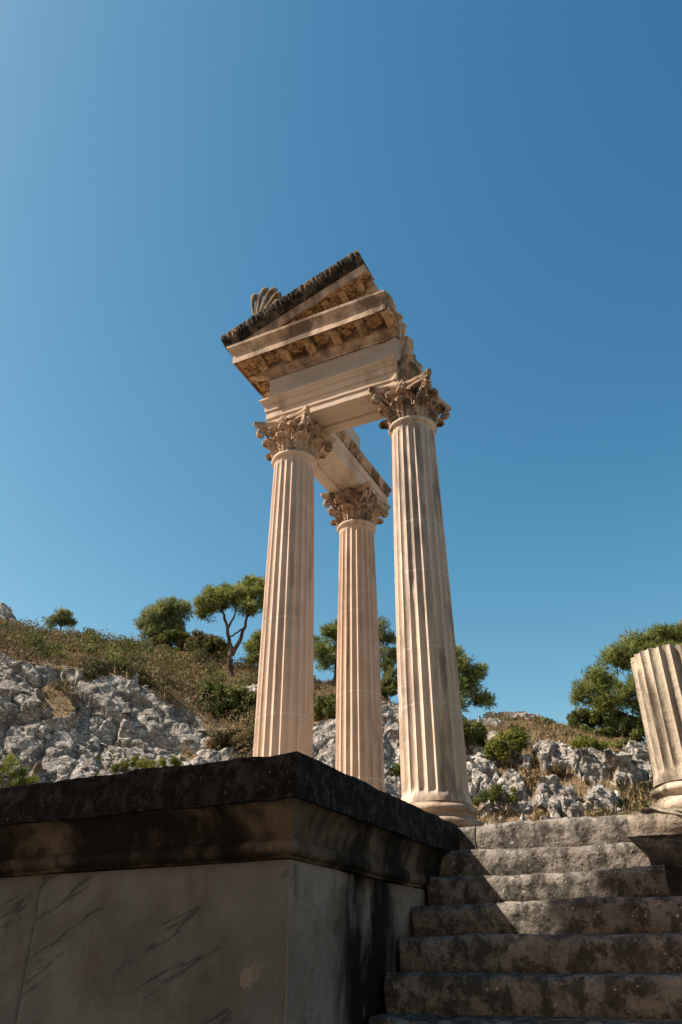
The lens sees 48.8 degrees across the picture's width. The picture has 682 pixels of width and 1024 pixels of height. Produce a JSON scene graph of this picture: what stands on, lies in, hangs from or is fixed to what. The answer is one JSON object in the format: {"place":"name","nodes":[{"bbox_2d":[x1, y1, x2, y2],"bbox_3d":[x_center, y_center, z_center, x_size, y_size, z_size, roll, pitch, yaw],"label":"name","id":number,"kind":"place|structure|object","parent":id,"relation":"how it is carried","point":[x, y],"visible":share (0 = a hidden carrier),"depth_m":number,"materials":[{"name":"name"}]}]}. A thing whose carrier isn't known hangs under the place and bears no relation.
{"place":"outdoors","nodes":[
{"label":"outdoors","id":0,"kind":"place"},
{"bbox_2d":[0,603,654,824],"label":"hillside","id":1,"kind":"structure","parent":0,"point":[135,730],"depth_m":24.57,"materials":[{"name":"stone"}]},
{"bbox_2d":[0,752,39,786],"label":"shrub","id":2,"kind":"object","parent":1,"relation":"on","point":[15,773],"visible":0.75,"depth_m":21.13,"materials":[{"name":"green plant"}]},
{"bbox_2d":[41,606,78,630],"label":"pine tree","id":3,"kind":"object","parent":1,"relation":"on","point":[63,617],"visible":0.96,"depth_m":49.63,"materials":[{"name":"green plant"}]},
{"bbox_2d":[111,755,155,772],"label":"shrub","id":4,"kind":"object","parent":1,"relation":"on","point":[151,762],"visible":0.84,"depth_m":23.42,"materials":[{"name":"green plant"}]},
{"bbox_2d":[131,595,193,643],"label":"pine tree","id":5,"kind":"object","parent":1,"relation":"on","point":[161,617],"visible":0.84,"depth_m":49.62,"materials":[{"name":"green plant"}]},
{"bbox_2d":[142,756,183,767],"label":"shrub","id":6,"kind":"object","parent":1,"relation":"on","point":[173,761],"visible":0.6,"depth_m":24.11,"materials":[{"name":"green plant"}]},
{"bbox_2d":[148,629,191,648],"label":"shrub","id":7,"kind":"object","parent":1,"relation":"on","point":[174,636],"visible":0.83,"depth_m":47.62,"materials":[{"name":"green plant"}]},
{"bbox_2d":[175,628,226,653],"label":"shrub","id":8,"kind":"object","parent":1,"relation":"on","point":[196,636],"visible":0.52,"depth_m":47.40,"materials":[{"name":"green plant"}]},
{"bbox_2d":[200,636,228,660],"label":"shrub","id":9,"kind":"object","parent":1,"relation":"on","point":[215,645],"visible":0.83,"depth_m":47.07,"materials":[{"name":"green plant"}]},
{"bbox_2d":[196,680,256,719],"bbox_3d":[-4.539,7.617,30.513,2.810,1.797,1.717,0,-31,0],"label":"shrub","id":10,"kind":"object","parent":1,"relation":"on","point":[233,697],"visible":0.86,"depth_m":30.23,"materials":[{"name":"green plant"}]},
{"bbox_2d":[190,573,264,676],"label":"pine tree","id":11,"kind":"object","parent":1,"relation":"on","point":[249,592],"visible":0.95,"depth_m":45.33,"materials":[{"name":"green plant"}]},
{"bbox_2d":[203,727,253,752],"bbox_3d":[-3.785,8.048,26.381,1.798,1.068,1.482,-14,-34,22],"label":"shrub","id":12,"kind":"object","parent":1,"relation":"on","point":[233,737],"visible":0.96,"depth_m":26.19,"materials":[{"name":"green plant"}]},
{"bbox_2d":[240,628,260,667],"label":"pine tree","id":13,"kind":"object","parent":1,"relation":"on","point":[252,645],"visible":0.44,"depth_m":47.15,"materials":[{"name":"green plant"}]},
{"bbox_2d":[0,606,648,824],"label":"loose rubble","id":14,"kind":"object","parent":1,"relation":"on","point":[622,759],"visible":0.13,"depth_m":24.62,"materials":[{"name":"stone"}]},
{"bbox_2d":[313,693,335,718],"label":"shrub","id":15,"kind":"object","parent":1,"relation":"on","point":[326,704],"visible":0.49,"depth_m":27.51,"materials":[{"name":"green plant"}]},
{"bbox_2d":[314,618,336,679],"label":"pine tree","id":16,"kind":"object","parent":1,"relation":"on","point":[325,655],"visible":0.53,"depth_m":46.64,"materials":[{"name":"green plant"}]},
{"bbox_2d":[0,617,653,825],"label":"scrub undergrowth","id":17,"kind":"object","parent":1,"relation":"on","point":[167,670],"visible":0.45,"depth_m":31.19,"materials":[{"name":"green plant"}]},
{"bbox_2d":[0,628,655,822],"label":"dry grass","id":18,"kind":"structure","parent":1,"relation":"on","point":[532,735],"depth_m":27.16,"materials":[{"name":"plant"}]},
{"bbox_2d":[378,615,397,700],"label":"pine tree","id":19,"kind":"object","parent":1,"relation":"on","point":[388,656],"visible":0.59,"depth_m":44.26,"materials":[{"name":"green plant"}]},
{"bbox_2d":[381,675,397,700],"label":"shrub","id":20,"kind":"object","parent":1,"relation":"on","point":[389,685],"visible":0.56,"depth_m":41.16,"materials":[{"name":"green plant"}]},
{"bbox_2d":[462,714,488,754],"bbox_3d":[4.000,7.086,23.750,1.505,1.414,1.132,16,-35,-25],"label":"shrub","id":21,"kind":"object","parent":1,"relation":"on","point":[474,733],"visible":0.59,"depth_m":23.60,"materials":[{"name":"green plant"}]},
{"bbox_2d":[456,644,497,712],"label":"pine tree","id":22,"kind":"object","parent":1,"relation":"on","point":[469,679],"visible":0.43,"depth_m":41.12,"materials":[{"name":"green plant"}]},
{"bbox_2d":[471,783,518,814],"bbox_3d":[4.023,7.539,19.653,1.210,0.869,0.773,0,-31,-1],"label":"shrub","id":23,"kind":"object","parent":1,"relation":"on","point":[494,792],"visible":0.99,"depth_m":19.55,"materials":[{"name":"green plant"}]},
{"bbox_2d":[482,726,529,769],"bbox_3d":[5.017,7.234,22.782,1.508,1.436,1.158,-14,-34,22],"label":"shrub","id":24,"kind":"object","parent":1,"relation":"on","point":[498,746],"visible":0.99,"depth_m":22.62,"materials":[{"name":"green plant"}]},
{"bbox_2d":[483,711,560,724],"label":"dry stone wall","id":25,"kind":"structure","parent":1,"relation":"on","point":[518,715],"depth_m":39.59,"materials":[{"name":"grey stone"}]},
{"bbox_2d":[568,735,607,755],"bbox_3d":[7.281,6.838,21.803,1.223,0.722,0.722,9,-33,-15],"label":"shrub","id":26,"kind":"object","parent":1,"relation":"on","point":[589,741],"visible":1,"depth_m":21.79,"materials":[{"name":"green plant"}]},
{"bbox_2d":[565,707,635,728],"bbox_3d":[12.979,10.456,37.040,3.718,1.905,1.965,4,-31,-6],"label":"shrub","id":27,"kind":"object","parent":1,"relation":"on","point":[576,716],"visible":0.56,"depth_m":36.79,"materials":[{"name":"green plant"}]},
{"bbox_2d":[595,715,645,743],"bbox_3d":[13.227,10.275,34.987,3.122,1.678,1.852,2,-31,-4],"label":"shrub","id":28,"kind":"object","parent":1,"relation":"on","point":[631,728],"visible":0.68,"depth_m":34.80,"materials":[{"name":"green plant"}]},
{"bbox_2d":[567,617,681,716],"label":"pine tree","id":29,"kind":"object","parent":1,"relation":"on","point":[598,684],"visible":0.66,"depth_m":36.46,"materials":[{"name":"green plant"}]},
{"bbox_2d":[0,0,681,741],"label":"sky","id":30,"kind":"structure","parent":0,"point":[508,172],"materials":[{"name":"blue"}]},
{"label":"ground","id":31,"kind":"structure","parent":0,"visible":0},
{"bbox_2d":[0,751,459,1023],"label":"podium wing","id":32,"kind":"structure","parent":31,"relation":"on","point":[288,888],"depth_m":4.68,"materials":[{"name":"grey stone"}]},
{"bbox_2d":[253,405,335,757],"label":"fluted column","id":33,"kind":"structure","parent":32,"relation":"on","point":[296,443],"depth_m":9.08,"materials":[{"name":"stone"}]},
{"bbox_2d":[321,481,390,791],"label":"fluted column","id":34,"kind":"structure","parent":32,"relation":"on","point":[357,512],"depth_m":10.71,"materials":[{"name":"stone"}]},
{"bbox_2d":[368,368,482,826],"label":"fluted column","id":35,"kind":"structure","parent":32,"relation":"on","point":[434,775],"depth_m":8.13,"materials":[{"name":"stone"}]},
{"bbox_2d":[221,249,422,517],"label":"entablature","id":36,"kind":"structure","parent":35,"relation":"on","point":[330,345],"depth_m":10.60,"materials":[{"name":"beige stone"}]},
{"bbox_2d":[251,287,281,315],"bbox_3d":[-1.104,-3.041,11.230,0.564,0.793,0.191,-14,-34,22],"label":"palmette finial","id":37,"kind":"object","parent":36,"relation":"on","point":[268,300],"visible":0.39,"depth_m":11.26,"materials":[{"name":"stone"}]},
{"bbox_2d":[368,815,681,1023],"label":"stone staircase","id":38,"kind":"structure","parent":31,"relation":"on","point":[570,920],"depth_m":5.14,"materials":[{"name":"grey stone"}]},
{"bbox_2d":[627,807,681,895],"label":"ruined podium wing","id":39,"kind":"structure","parent":31,"relation":"on","point":[656,837],"depth_m":5.61,"materials":[{"name":"beige stone"}]},
{"bbox_2d":[630,644,681,808],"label":"column stub","id":40,"kind":"object","parent":39,"relation":"on","point":[657,672],"depth_m":6.63,"materials":[{"name":"stone"}]}
]}

